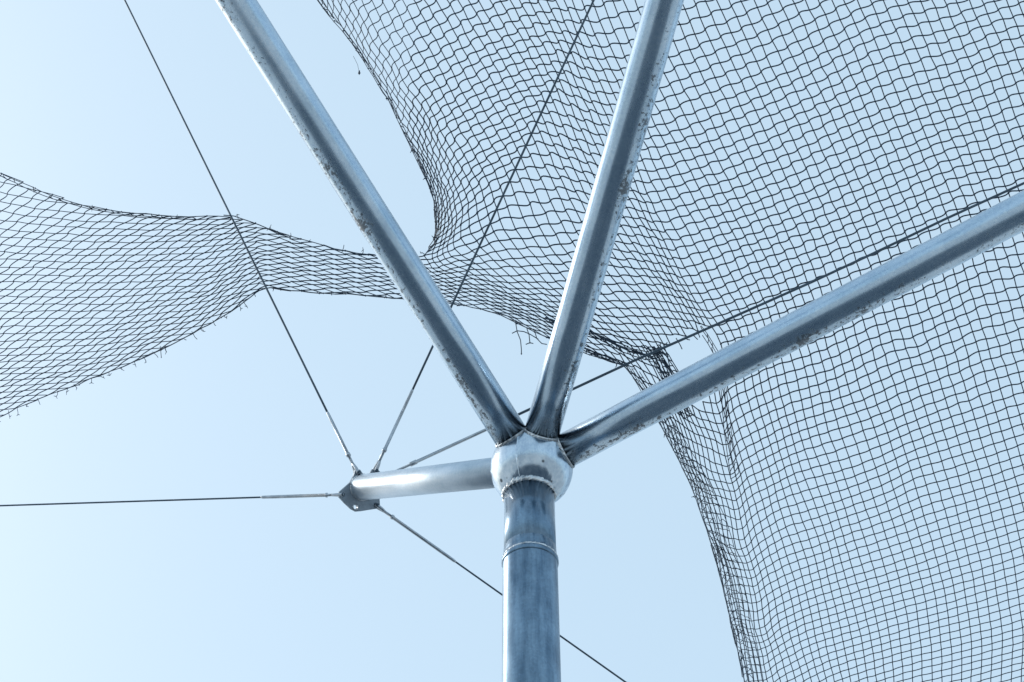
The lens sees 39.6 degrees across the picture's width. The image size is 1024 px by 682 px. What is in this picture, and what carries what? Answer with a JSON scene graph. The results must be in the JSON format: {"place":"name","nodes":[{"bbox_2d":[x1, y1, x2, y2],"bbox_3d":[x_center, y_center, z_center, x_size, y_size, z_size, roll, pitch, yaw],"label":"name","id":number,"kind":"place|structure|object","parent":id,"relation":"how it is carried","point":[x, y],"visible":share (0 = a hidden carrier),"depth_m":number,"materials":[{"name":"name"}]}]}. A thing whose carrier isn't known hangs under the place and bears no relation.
{"place":"outdoors","nodes":[
{"label":"outdoors","id":0,"kind":"place"},
{"bbox_2d":[0,0,1023,681],"label":"sky","id":1,"kind":"structure","parent":0,"point":[307,589],"materials":[{"name":"blue"}]},
{"label":"court","id":2,"kind":"structure","parent":0,"visible":0},
{"bbox_2d":[215,0,1023,681],"bbox_3d":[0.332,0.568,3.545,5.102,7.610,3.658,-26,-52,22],"label":"steel mast","id":3,"kind":"object","parent":2,"relation":"on","point":[525,472],"visible":1,"depth_m":5.82,"materials":[{"name":"silver metal"}]},
{"bbox_2d":[0,493,344,505],"bbox_3d":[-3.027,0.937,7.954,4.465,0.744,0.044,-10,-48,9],"label":"stay cable","id":4,"kind":"object","parent":3,"relation":"attached to","point":[326,495],"visible":1,"depth_m":7.54,"materials":[{"name":"silver metal"}]},
{"bbox_2d":[124,0,360,474],"bbox_3d":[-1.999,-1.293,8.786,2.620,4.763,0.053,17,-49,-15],"label":"stay cable","id":5,"kind":"object","parent":3,"relation":"attached to","point":[353,465],"visible":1,"depth_m":8.13,"materials":[{"name":"silver metal"}]},
{"bbox_2d":[0,0,1023,681],"bbox_3d":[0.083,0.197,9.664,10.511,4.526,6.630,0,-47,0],"label":"safety net","id":6,"kind":"object","parent":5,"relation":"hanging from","point":[656,356],"visible":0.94,"depth_m":8.17,"materials":[{"name":"black fabric"}]},
{"bbox_2d":[373,0,594,472],"bbox_3d":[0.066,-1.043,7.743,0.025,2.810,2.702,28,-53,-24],"label":"stay cable","id":7,"kind":"object","parent":3,"relation":"attached to","point":[378,463],"visible":0.98,"depth_m":7.65,"materials":[{"name":"silver metal"}]},
{"bbox_2d":[374,503,625,681],"bbox_3d":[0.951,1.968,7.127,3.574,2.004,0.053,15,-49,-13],"label":"stay cable","id":8,"kind":"object","parent":3,"relation":"attached to","point":[401,523],"visible":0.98,"depth_m":7.36,"materials":[{"name":"silver metal"}]},
{"bbox_2d":[396,182,1023,469],"bbox_3d":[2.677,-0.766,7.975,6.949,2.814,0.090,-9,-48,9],"label":"stay cable","id":9,"kind":"object","parent":3,"relation":"attached to","point":[413,462],"visible":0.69,"depth_m":7.83,"materials":[{"name":"silver metal"}]}
]}

